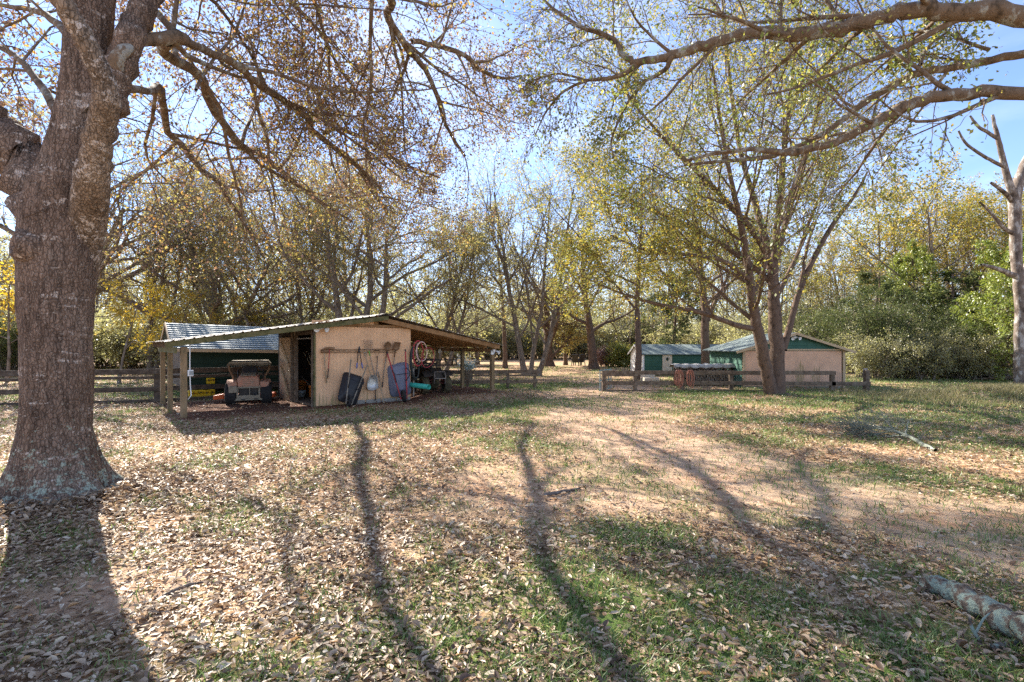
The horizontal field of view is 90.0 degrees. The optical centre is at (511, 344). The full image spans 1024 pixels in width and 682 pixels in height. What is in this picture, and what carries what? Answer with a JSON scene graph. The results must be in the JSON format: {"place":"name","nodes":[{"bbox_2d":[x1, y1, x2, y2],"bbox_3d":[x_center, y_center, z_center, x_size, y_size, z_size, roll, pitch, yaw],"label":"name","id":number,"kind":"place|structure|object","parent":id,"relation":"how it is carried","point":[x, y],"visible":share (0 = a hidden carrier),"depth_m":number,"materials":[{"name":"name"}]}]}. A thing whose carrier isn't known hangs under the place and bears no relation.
{"place":"outdoors","nodes":[
{"label":"outdoors","id":0,"kind":"place"},
{"bbox_2d":[0,354,1023,681],"bbox_3d":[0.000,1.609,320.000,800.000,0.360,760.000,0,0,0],"label":"ground","id":1,"kind":"structure","parent":0,"point":[854,512],"depth_m":5.41,"materials":[{"name":"soil"}]},
{"bbox_2d":[0,230,14,296],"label":"tree","id":2,"kind":"object","parent":1,"relation":"on","point":[1,251],"visible":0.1,"depth_m":45.07,"materials":[{"name":"yellow plant"}]},
{"bbox_2d":[0,259,17,377],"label":"golden sapling","id":3,"kind":"object","parent":1,"relation":"on","point":[8,302],"visible":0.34,"depth_m":24.31,"materials":[{"name":"yellow plant"}]},
{"bbox_2d":[0,315,17,376],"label":"evergreen shrub","id":4,"kind":"object","parent":1,"relation":"on","point":[14,352],"visible":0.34,"depth_m":28.67,"materials":[{"name":"green plant"}]},
{"bbox_2d":[0,285,114,368],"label":"brush shrub","id":5,"kind":"object","parent":1,"relation":"on","point":[95,336],"visible":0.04,"depth_m":32.30,"materials":[{"name":"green plant"}]},
{"bbox_2d":[93,316,146,368],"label":"brush shrub","id":6,"kind":"object","parent":1,"relation":"on","point":[129,366],"visible":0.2,"depth_m":33.14,"materials":[{"name":"green plant"}]},
{"bbox_2d":[0,456,245,547],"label":"leaf drift","id":7,"kind":"object","parent":1,"relation":"on","point":[132,477],"visible":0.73,"depth_m":5.49,"materials":[{"name":"plant"}]},
{"bbox_2d":[94,230,173,322],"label":"tree","id":8,"kind":"object","parent":1,"relation":"on","point":[96,307],"visible":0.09,"depth_m":51.29,"materials":[{"name":"yellow plant"}]},
{"bbox_2d":[97,274,175,383],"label":"golden sapling","id":9,"kind":"object","parent":1,"relation":"on","point":[118,311],"visible":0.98,"depth_m":23.00,"materials":[{"name":"yellow plant"}]},
{"bbox_2d":[0,366,277,405],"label":"rail fence","id":10,"kind":"object","parent":1,"relation":"on","point":[155,388],"visible":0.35,"depth_m":15.37,"materials":[{"name":"brown wood"}]},
{"bbox_2d":[0,68,280,324],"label":"spreading oak","id":11,"kind":"object","parent":1,"relation":"on","point":[8,230],"visible":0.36,"depth_m":26.35,"materials":[{"name":"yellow plant"}]},
{"bbox_2d":[93,308,207,368],"bbox_3d":[-25.283,-0.557,36.261,8.154,5.282,5.923,0,0,-45],"label":"brush shrub","id":12,"kind":"object","parent":1,"relation":"on","point":[104,331],"visible":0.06,"depth_m":33.51,"materials":[{"name":"green plant"}]},
{"bbox_2d":[96,283,225,368],"bbox_3d":[-22.341,-0.979,32.670,7.007,6.248,9.646,0,0,-42],"label":"brush shrub","id":13,"kind":"object","parent":1,"relation":"on","point":[154,349],"visible":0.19,"depth_m":32.08,"materials":[{"name":"green plant"}]},
{"bbox_2d":[105,125,248,368],"bbox_3d":[-21.319,-5.811,32.328,9.848,15.522,11.677,0,0,0],"label":"tree","id":14,"kind":"object","parent":1,"relation":"on","point":[161,282],"visible":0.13,"depth_m":31.82,"materials":[{"name":"yellow plant"}]},
{"bbox_2d":[134,284,220,350],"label":"golden sapling","id":15,"kind":"object","parent":1,"relation":"on","point":[174,311],"visible":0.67,"depth_m":26.06,"materials":[{"name":"yellow plant"}]},
{"bbox_2d":[0,151,363,359],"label":"spreading oak","id":16,"kind":"object","parent":1,"relation":"on","point":[210,274],"visible":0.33,"depth_m":29.27,"materials":[{"name":"yellow plant"}]},
{"bbox_2d":[113,131,271,324],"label":"tree","id":17,"kind":"object","parent":1,"relation":"on","point":[185,265],"visible":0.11,"depth_m":34.04,"materials":[{"name":"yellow plant"}]},
{"bbox_2d":[160,322,277,394],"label":"green shed","id":18,"kind":"structure","parent":1,"relation":"on","point":[223,353],"depth_m":18.25,"materials":[{"name":"metal"}]},
{"bbox_2d":[217,294,269,326],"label":"golden sapling","id":19,"kind":"object","parent":1,"relation":"on","point":[254,317],"visible":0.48,"depth_m":31.12,"materials":[{"name":"yellow plant"}]},
{"bbox_2d":[213,360,275,404],"bbox_3d":[-8.218,1.115,15.775,1.719,1.276,2.001,0,0,-24],"label":"vehicle","id":20,"kind":"object","parent":1,"relation":"on","point":[248,383],"visible":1,"depth_m":15.09,"materials":[{"name":"metal"}]},
{"bbox_2d":[182,203,328,320],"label":"tree","id":21,"kind":"object","parent":1,"relation":"on","point":[260,287],"visible":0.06,"depth_m":39.29,"materials":[{"name":"yellow plant"}]},
{"bbox_2d":[200,276,330,326],"bbox_3d":[-16.358,-1.123,34.728,7.376,6.577,10.153,0,0,21],"label":"brush shrub","id":22,"kind":"object","parent":1,"relation":"on","point":[263,323],"visible":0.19,"depth_m":32.23,"materials":[{"name":"green plant"}]},
{"bbox_2d":[164,132,377,325],"bbox_3d":[-13.171,-5.736,31.555,11.136,15.369,10.700,0,0,18],"label":"tree","id":23,"kind":"object","parent":1,"relation":"on","point":[299,297],"visible":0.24,"depth_m":30.98,"materials":[{"name":"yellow plant"}]},
{"bbox_2d":[233,219,356,322],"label":"tree","id":24,"kind":"object","parent":1,"relation":"on","point":[281,297],"visible":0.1,"depth_m":37.31,"materials":[{"name":"yellow plant"}]},
{"bbox_2d":[149,313,499,417],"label":"tool shed","id":25,"kind":"structure","parent":1,"relation":"on","point":[379,330],"depth_m":15.30,"materials":[{"name":"wood"}]},
{"bbox_2d":[279,337,290,400],"bbox_3d":[-7.200,0.750,16.168,0.093,1.950,1.150,0,0,-39],"label":"door","id":26,"kind":"structure","parent":25,"relation":"in","point":[284,343],"depth_m":16.10,"materials":[{"name":"brown wood"}]},
{"bbox_2d":[208,174,450,316],"bbox_3d":[-12.703,-5.780,39.450,14.536,15.487,17.595,0,0,37],"label":"tree","id":27,"kind":"object","parent":1,"relation":"on","point":[353,248],"visible":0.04,"depth_m":39.96,"materials":[{"name":"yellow plant"}]},
{"bbox_2d":[186,89,518,326],"bbox_3d":[-7.974,-5.575,31.039,16.983,15.105,16.318,0,0,0],"label":"spreading oak","id":28,"kind":"object","parent":1,"relation":"on","point":[369,264],"visible":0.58,"depth_m":28.00,"materials":[{"name":"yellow plant"}]},
{"bbox_2d":[338,360,367,406],"bbox_3d":[-4.520,1.127,14.624,0.636,1.389,0.550,22,-30,-27],"label":"wheelbarrow","id":29,"kind":"object","parent":1,"relation":"on","point":[351,385],"visible":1,"depth_m":14.60,"materials":[{"name":"black plastic"}]},
{"bbox_2d":[322,291,426,320],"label":"brush shrub","id":30,"kind":"object","parent":1,"relation":"on","point":[393,308],"visible":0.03,"depth_m":40.30,"materials":[{"name":"green plant"}]},
{"bbox_2d":[386,349,410,401],"bbox_3d":[-3.412,0.959,15.652,0.739,1.614,0.639,-8,-6,-25],"label":"wheelbarrow","id":31,"kind":"object","parent":1,"relation":"on","point":[398,379],"visible":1,"depth_m":15.68,"materials":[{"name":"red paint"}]},
{"bbox_2d":[394,262,460,324],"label":"tree","id":32,"kind":"object","parent":1,"relation":"on","point":[427,290],"visible":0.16,"depth_m":65.78,"materials":[{"name":"yellow plant"}]},
{"bbox_2d":[411,358,454,393],"bbox_3d":[-2.969,1.080,18.052,1.134,1.150,2.231,0,0,-31],"label":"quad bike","id":33,"kind":"object","parent":1,"relation":"on","point":[431,376],"visible":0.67,"depth_m":17.44,"materials":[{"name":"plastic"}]},
{"bbox_2d":[365,200,525,369],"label":"leaning tree","id":34,"kind":"object","parent":1,"relation":"on","point":[453,319],"visible":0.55,"depth_m":29.96,"materials":[{"name":"yellow plant"}]},
{"bbox_2d":[406,299,494,364],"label":"brush shrub","id":35,"kind":"object","parent":1,"relation":"on","point":[431,353],"visible":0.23,"depth_m":44.48,"materials":[{"name":"green plant"}]},
{"bbox_2d":[417,369,536,387],"bbox_3d":[-1.831,1.430,20.620,5.734,0.860,0.690,0,0,0],"label":"rail fence","id":36,"kind":"object","parent":1,"relation":"on","point":[506,373],"visible":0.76,"depth_m":20.45,"materials":[{"name":"brown wood"}]},
{"bbox_2d":[431,223,534,363],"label":"tree","id":37,"kind":"object","parent":1,"relation":"on","point":[477,353],"visible":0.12,"depth_m":45.52,"materials":[{"name":"yellow plant"}]},
{"bbox_2d":[441,299,528,359],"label":"brush shrub","id":38,"kind":"object","parent":1,"relation":"on","point":[492,332],"visible":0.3,"depth_m":59.36,"materials":[{"name":"green plant"}]},
{"bbox_2d":[0,0,970,507],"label":"oak","id":39,"kind":"object","parent":1,"relation":"on","point":[56,184],"visible":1,"depth_m":9.00,"materials":[{"name":"brown plant"}]},
{"bbox_2d":[458,191,553,368],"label":"straight tree","id":40,"kind":"object","parent":1,"relation":"on","point":[504,343],"visible":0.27,"depth_m":38.37,"materials":[{"name":"yellow plant"}]},
{"bbox_2d":[0,219,1013,358],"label":"distant wood","id":41,"kind":"object","parent":1,"relation":"on","point":[734,315],"visible":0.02,"depth_m":76.14,"materials":[{"name":"green plant"}]},
{"bbox_2d":[478,317,543,359],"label":"brush shrub","id":42,"kind":"object","parent":1,"relation":"on","point":[511,348],"visible":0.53,"depth_m":60.11,"materials":[{"name":"green plant"}]},
{"bbox_2d":[0,366,1023,681],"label":"fallen leaves","id":43,"kind":"object","parent":1,"relation":"on","point":[238,588],"depth_m":4.09,"materials":[{"name":"plant"}]},
{"bbox_2d":[399,136,645,375],"bbox_3d":[0.377,-5.186,29.661,15.756,14.272,11.296,0,0,0],"label":"bare tree","id":44,"kind":"object","parent":1,"relation":"on","point":[527,273],"visible":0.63,"depth_m":29.18,"materials":[{"name":"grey plant"}]},
{"bbox_2d":[521,324,567,358],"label":"brush shrub","id":45,"kind":"object","parent":1,"relation":"on","point":[540,346],"visible":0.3,"depth_m":61.27,"materials":[{"name":"green plant"}]},
{"bbox_2d":[487,248,606,366],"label":"burl tree","id":46,"kind":"object","parent":1,"relation":"on","point":[564,323],"visible":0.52,"depth_m":40.69,"materials":[{"name":"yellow plant"}]},
{"bbox_2d":[520,270,594,364],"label":"pasture sapling","id":47,"kind":"object","parent":1,"relation":"on","point":[565,361],"visible":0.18,"depth_m":43.53,"materials":[{"name":"yellow plant"}]},
{"bbox_2d":[505,210,662,368],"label":"pasture tree","id":48,"kind":"object","parent":1,"relation":"on","point":[592,352],"visible":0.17,"depth_m":36.89,"materials":[{"name":"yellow plant"}]},
{"bbox_2d":[553,314,632,358],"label":"brush shrub","id":49,"kind":"object","parent":1,"relation":"on","point":[598,340],"visible":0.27,"depth_m":62.45,"materials":[{"name":"green plant"}]},
{"bbox_2d":[596,344,614,366],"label":"dry shrub","id":50,"kind":"object","parent":1,"relation":"on","point":[601,361],"visible":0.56,"depth_m":40.56,"materials":[{"name":"brown plant"}]},
{"bbox_2d":[498,104,725,379],"bbox_3d":[4.736,-4.766,25.451,10.884,13.433,8.421,0,0,0],"label":"deciduous tree","id":51,"kind":"object","parent":1,"relation":"on","point":[638,358],"visible":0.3,"depth_m":25.32,"materials":[{"name":"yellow plant"}]},
{"bbox_2d":[602,339,641,366],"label":"sunny shrub","id":52,"kind":"object","parent":1,"relation":"on","point":[619,354],"visible":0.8,"depth_m":39.50,"materials":[{"name":"green plant"}]},
{"bbox_2d":[598,278,661,345],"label":"tree","id":53,"kind":"object","parent":1,"relation":"on","point":[629,309],"visible":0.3,"depth_m":62.13,"materials":[{"name":"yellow plant"}]},
{"bbox_2d":[599,296,662,344],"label":"brush shrub","id":54,"kind":"object","parent":1,"relation":"on","point":[631,322],"visible":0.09,"depth_m":67.28,"materials":[{"name":"green plant"}]},
{"bbox_2d":[608,308,672,346],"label":"brush shrub","id":55,"kind":"object","parent":1,"relation":"on","point":[626,341],"visible":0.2,"depth_m":65.94,"materials":[{"name":"green plant"}]},
{"bbox_2d":[624,287,673,343],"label":"tree","id":56,"kind":"object","parent":1,"relation":"on","point":[659,319],"visible":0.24,"depth_m":61.95,"materials":[{"name":"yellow plant"}]},
{"bbox_2d":[620,268,717,370],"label":"dark cedar","id":57,"kind":"object","parent":1,"relation":"on","point":[676,329],"visible":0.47,"depth_m":33.41,"materials":[{"name":"green plant"}]},
{"bbox_2d":[627,344,719,370],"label":"garden shed","id":58,"kind":"structure","parent":1,"relation":"on","point":[658,357],"depth_m":29.68,"materials":[{"name":"green"}]},
{"bbox_2d":[605,230,755,336],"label":"tree","id":59,"kind":"object","parent":1,"relation":"on","point":[674,284],"visible":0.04,"depth_m":49.64,"materials":[{"name":"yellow plant"}]},
{"bbox_2d":[593,193,793,305],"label":"tree","id":60,"kind":"object","parent":1,"relation":"on","point":[704,252],"visible":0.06,"depth_m":46.09,"materials":[{"name":"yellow plant"}]},
{"bbox_2d":[669,363,734,385],"bbox_3d":[8.175,1.272,21.950,2.650,0.956,0.700,0,0,0],"label":"firewood stack","id":61,"kind":"object","parent":1,"relation":"on","point":[707,367],"visible":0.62,"depth_m":21.70,"materials":[{"name":"brown wood"}]},
{"bbox_2d":[657,307,747,343],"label":"brush shrub","id":62,"kind":"object","parent":1,"relation":"on","point":[697,335],"visible":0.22,"depth_m":41.21,"materials":[{"name":"green plant"}]},
{"bbox_2d":[625,150,811,363],"bbox_3d":[11.209,-4.053,28.038,10.072,12.006,8.112,0,0,-41],"label":"tree","id":63,"kind":"object","parent":1,"relation":"on","point":[705,344],"visible":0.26,"depth_m":27.32,"materials":[{"name":"green plant"}]},
{"bbox_2d":[494,0,953,395],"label":"twin stem tree","id":64,"kind":"object","parent":1,"relation":"on","point":[771,364],"visible":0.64,"depth_m":16.16,"materials":[{"name":"green plant"}]},
{"bbox_2d":[675,257,785,322],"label":"tree","id":65,"kind":"object","parent":1,"relation":"on","point":[726,295],"visible":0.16,"depth_m":53.18,"materials":[{"name":"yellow plant"}]},
{"bbox_2d":[602,370,870,391],"bbox_3d":[8.388,1.407,19.248,9.988,0.914,0.288,0,0,1],"label":"rail fence","id":66,"kind":"object","parent":1,"relation":"on","point":[832,384],"visible":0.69,"depth_m":19.20,"materials":[{"name":"brown wood"}]},
{"bbox_2d":[692,301,787,343],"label":"brush shrub","id":67,"kind":"object","parent":1,"relation":"on","point":[728,331],"visible":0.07,"depth_m":38.59,"materials":[{"name":"green plant"}]},
{"bbox_2d":[490,0,1023,309],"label":"overhanging tree","id":68,"kind":"object","parent":1,"relation":"on","point":[951,13],"visible":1,"depth_m":7.49,"materials":[{"name":"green plant"}]},
{"bbox_2d":[683,184,850,325],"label":"tree","id":69,"kind":"object","parent":1,"relation":"on","point":[766,294],"visible":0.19,"depth_m":43.76,"materials":[{"name":"green plant"}]},
{"bbox_2d":[702,332,856,387],"bbox_3d":[11.545,0.650,22.681,4.858,2.300,3.838,0,0,0],"label":"sliding door shed","id":70,"kind":"structure","parent":1,"relation":"on","point":[806,353],"depth_m":20.96,"materials":[{"name":"green"}]},
{"bbox_2d":[745,351,769,385],"bbox_3d":[10.310,0.980,20.980,1.520,1.440,0.030,0,0,0],"label":"sliding door","id":71,"kind":"structure","parent":70,"relation":"in","point":[751,364],"depth_m":20.97,"materials":[{"name":"wood"}]},
{"bbox_2d":[785,351,819,381],"bbox_3d":[11.835,0.980,20.965,1.510,1.440,0.030,0,0,0],"label":"sliding door","id":72,"kind":"structure","parent":70,"relation":"in","point":[794,360],"depth_m":20.95,"materials":[{"name":"wood"}]},
{"bbox_2d":[820,351,841,381],"bbox_3d":[13.050,0.980,20.980,0.900,1.440,0.030,0,0,0],"label":"sliding door","id":73,"kind":"structure","parent":70,"relation":"in","point":[829,360],"depth_m":20.97,"materials":[{"name":"wood"}]},
{"bbox_2d":[722,309,836,344],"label":"brush shrub","id":74,"kind":"object","parent":1,"relation":"on","point":[748,334],"visible":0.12,"depth_m":34.49,"materials":[{"name":"green plant"}]},
{"bbox_2d":[735,248,827,319],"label":"tree","id":75,"kind":"object","parent":1,"relation":"on","point":[785,288],"visible":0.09,"depth_m":52.01,"materials":[{"name":"green plant"}]},
{"bbox_2d":[784,260,835,319],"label":"tree","id":76,"kind":"object","parent":1,"relation":"on","point":[814,269],"visible":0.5,"depth_m":45.45,"materials":[{"name":"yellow plant"}]},
{"bbox_2d":[782,291,860,363],"bbox_3d":[20.113,-0.808,32.675,5.716,5.768,6.300,0,0,-15],"label":"evergreen shrub","id":77,"kind":"object","parent":1,"relation":"on","point":[810,330],"visible":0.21,"depth_m":32.70,"materials":[{"name":"green plant"}]},
{"bbox_2d":[779,216,880,312],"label":"tree","id":78,"kind":"object","parent":1,"relation":"on","point":[829,253],"visible":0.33,"depth_m":46.66,"materials":[{"name":"green plant"}]},
{"bbox_2d":[795,291,878,329],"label":"brush shrub","id":79,"kind":"object","parent":1,"relation":"on","point":[821,307],"visible":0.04,"depth_m":40.19,"materials":[{"name":"green plant"}]},
{"bbox_2d":[797,279,949,378],"bbox_3d":[18.864,-0.808,27.253,5.716,5.768,6.300,0,0,-29],"label":"evergreen shrub","id":80,"kind":"object","parent":1,"relation":"on","point":[883,320],"visible":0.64,"depth_m":26.60,"materials":[{"name":"green plant"}]},
{"bbox_2d":[829,322,922,380],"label":"brush shrub","id":81,"kind":"object","parent":1,"relation":"on","point":[865,357],"visible":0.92,"depth_m":24.89,"materials":[{"name":"green plant"}]},
{"bbox_2d":[823,180,938,318],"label":"tree","id":82,"kind":"object","parent":1,"relation":"on","point":[905,220],"visible":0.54,"depth_m":36.13,"materials":[{"name":"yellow plant"}]},
{"bbox_2d":[826,269,961,374],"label":"dark cedar","id":83,"kind":"object","parent":1,"relation":"on","point":[880,281],"visible":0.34,"depth_m":29.98,"materials":[{"name":"green plant"}]},
{"bbox_2d":[781,170,1008,307],"bbox_3d":[30.592,-5.464,39.716,13.399,14.838,15.906,0,0,-2],"label":"tree","id":84,"kind":"object","parent":1,"relation":"on","point":[893,236],"visible":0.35,"depth_m":39.17,"materials":[{"name":"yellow plant"}]},
{"bbox_2d":[849,284,963,376],"bbox_3d":[21.811,-0.808,28.858,6.300,5.768,5.716,0,0,4],"label":"evergreen shrub","id":85,"kind":"object","parent":1,"relation":"on","point":[929,313],"visible":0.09,"depth_m":28.36,"materials":[{"name":"green plant"}]},
{"bbox_2d":[878,332,935,378],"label":"brush shrub","id":86,"kind":"object","parent":1,"relation":"on","point":[915,363],"visible":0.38,"depth_m":25.25,"materials":[{"name":"green plant"}]},
{"bbox_2d":[808,151,1023,321],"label":"tree","id":87,"kind":"object","parent":1,"relation":"on","point":[932,187],"visible":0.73,"depth_m":32.70,"materials":[{"name":"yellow plant"}]},
{"bbox_2d":[876,238,965,322],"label":"bright cedar","id":88,"kind":"object","parent":1,"relation":"on","point":[923,269],"visible":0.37,"depth_m":32.64,"materials":[{"name":"green plant"}]},
{"bbox_2d":[872,319,969,379],"bbox_3d":[20.158,0.303,25.478,4.244,3.313,3.446,0,0,-13],"label":"brush shrub","id":89,"kind":"object","parent":1,"relation":"on","point":[943,355],"visible":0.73,"depth_m":24.69,"materials":[{"name":"green plant"}]},
{"bbox_2d":[822,192,1023,319],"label":"tree","id":90,"kind":"object","parent":1,"relation":"on","point":[946,256],"visible":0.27,"depth_m":37.41,"materials":[{"name":"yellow plant"}]},
{"bbox_2d":[881,172,1012,324],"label":"tree","id":91,"kind":"object","parent":1,"relation":"on","point":[979,175],"visible":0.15,"depth_m":43.19,"materials":[{"name":"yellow plant"}]},
{"bbox_2d":[897,304,1003,377],"bbox_3d":[22.151,-0.169,26.692,4.287,4.326,4.725,0,0,14],"label":"evergreen shrub","id":92,"kind":"object","parent":1,"relation":"on","point":[933,327],"visible":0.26,"depth_m":25.92,"materials":[{"name":"green plant"}]},
{"bbox_2d":[897,268,1011,370],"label":"dark cedar","id":93,"kind":"object","parent":1,"relation":"on","point":[967,281],"visible":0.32,"depth_m":30.77,"materials":[{"name":"green plant"}]},
{"bbox_2d":[906,189,1023,297],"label":"tree","id":94,"kind":"object","parent":1,"relation":"on","point":[980,220],"visible":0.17,"depth_m":34.55,"materials":[{"name":"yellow plant"}]},
{"bbox_2d":[907,193,1023,314],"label":"tree","id":95,"kind":"object","parent":1,"relation":"on","point":[977,233],"visible":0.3,"depth_m":35.39,"materials":[{"name":"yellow plant"}]},
{"bbox_2d":[927,327,1003,378],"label":"brush shrub","id":96,"kind":"object","parent":1,"relation":"on","point":[964,358],"visible":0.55,"depth_m":24.66,"materials":[{"name":"green plant"}]},
{"bbox_2d":[924,290,1011,349],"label":"evergreen shrub","id":97,"kind":"object","parent":1,"relation":"on","point":[963,315],"visible":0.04,"depth_m":29.33,"materials":[{"name":"green plant"}]},
{"bbox_2d":[919,575,1023,644],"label":"fallen log","id":98,"kind":"object","parent":1,"relation":"on","point":[1000,617],"visible":0.96,"depth_m":3.22,"materials":[{"name":"wood"}]},
{"bbox_2d":[941,324,1012,380],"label":"brush shrub","id":99,"kind":"object","parent":1,"relation":"on","point":[989,365],"visible":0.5,"depth_m":24.50,"materials":[{"name":"green plant"}]},
{"bbox_2d":[940,171,1023,297],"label":"tree","id":100,"kind":"object","parent":1,"relation":"on","point":[996,174],"visible":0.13,"depth_m":40.04,"materials":[{"name":"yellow plant"}]},
{"bbox_2d":[943,231,1023,381],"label":"bright cedar","id":101,"kind":"object","parent":1,"relation":"on","point":[977,319],"visible":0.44,"depth_m":25.92,"materials":[{"name":"green plant"}]},
{"bbox_2d":[957,114,1023,384],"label":"broken tree","id":102,"kind":"object","parent":1,"relation":"on","point":[1012,192],"visible":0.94,"depth_m":19.45,"materials":[{"name":"grey plant"}]},
{"bbox_2d":[979,241,1023,374],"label":"bright cedar","id":103,"kind":"object","parent":1,"relation":"on","point":[1003,304],"visible":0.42,"depth_m":24.46,"materials":[{"name":"green plant"}]},
{"bbox_2d":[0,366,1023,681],"bbox_3d":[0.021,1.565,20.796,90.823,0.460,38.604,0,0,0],"label":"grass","id":104,"kind":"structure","parent":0,"point":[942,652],"depth_m":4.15,"materials":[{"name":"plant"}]},
{"bbox_2d":[0,0,1023,323],"label":"sky","id":105,"kind":"structure","parent":0,"point":[1009,114],"materials":[{"name":"blue"}]},
{"bbox_2d":[817,374,1023,412],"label":"tall grass","id":106,"kind":"structure","parent":0,"point":[1005,388],"depth_m":16.04,"materials":[{"name":"plant"}]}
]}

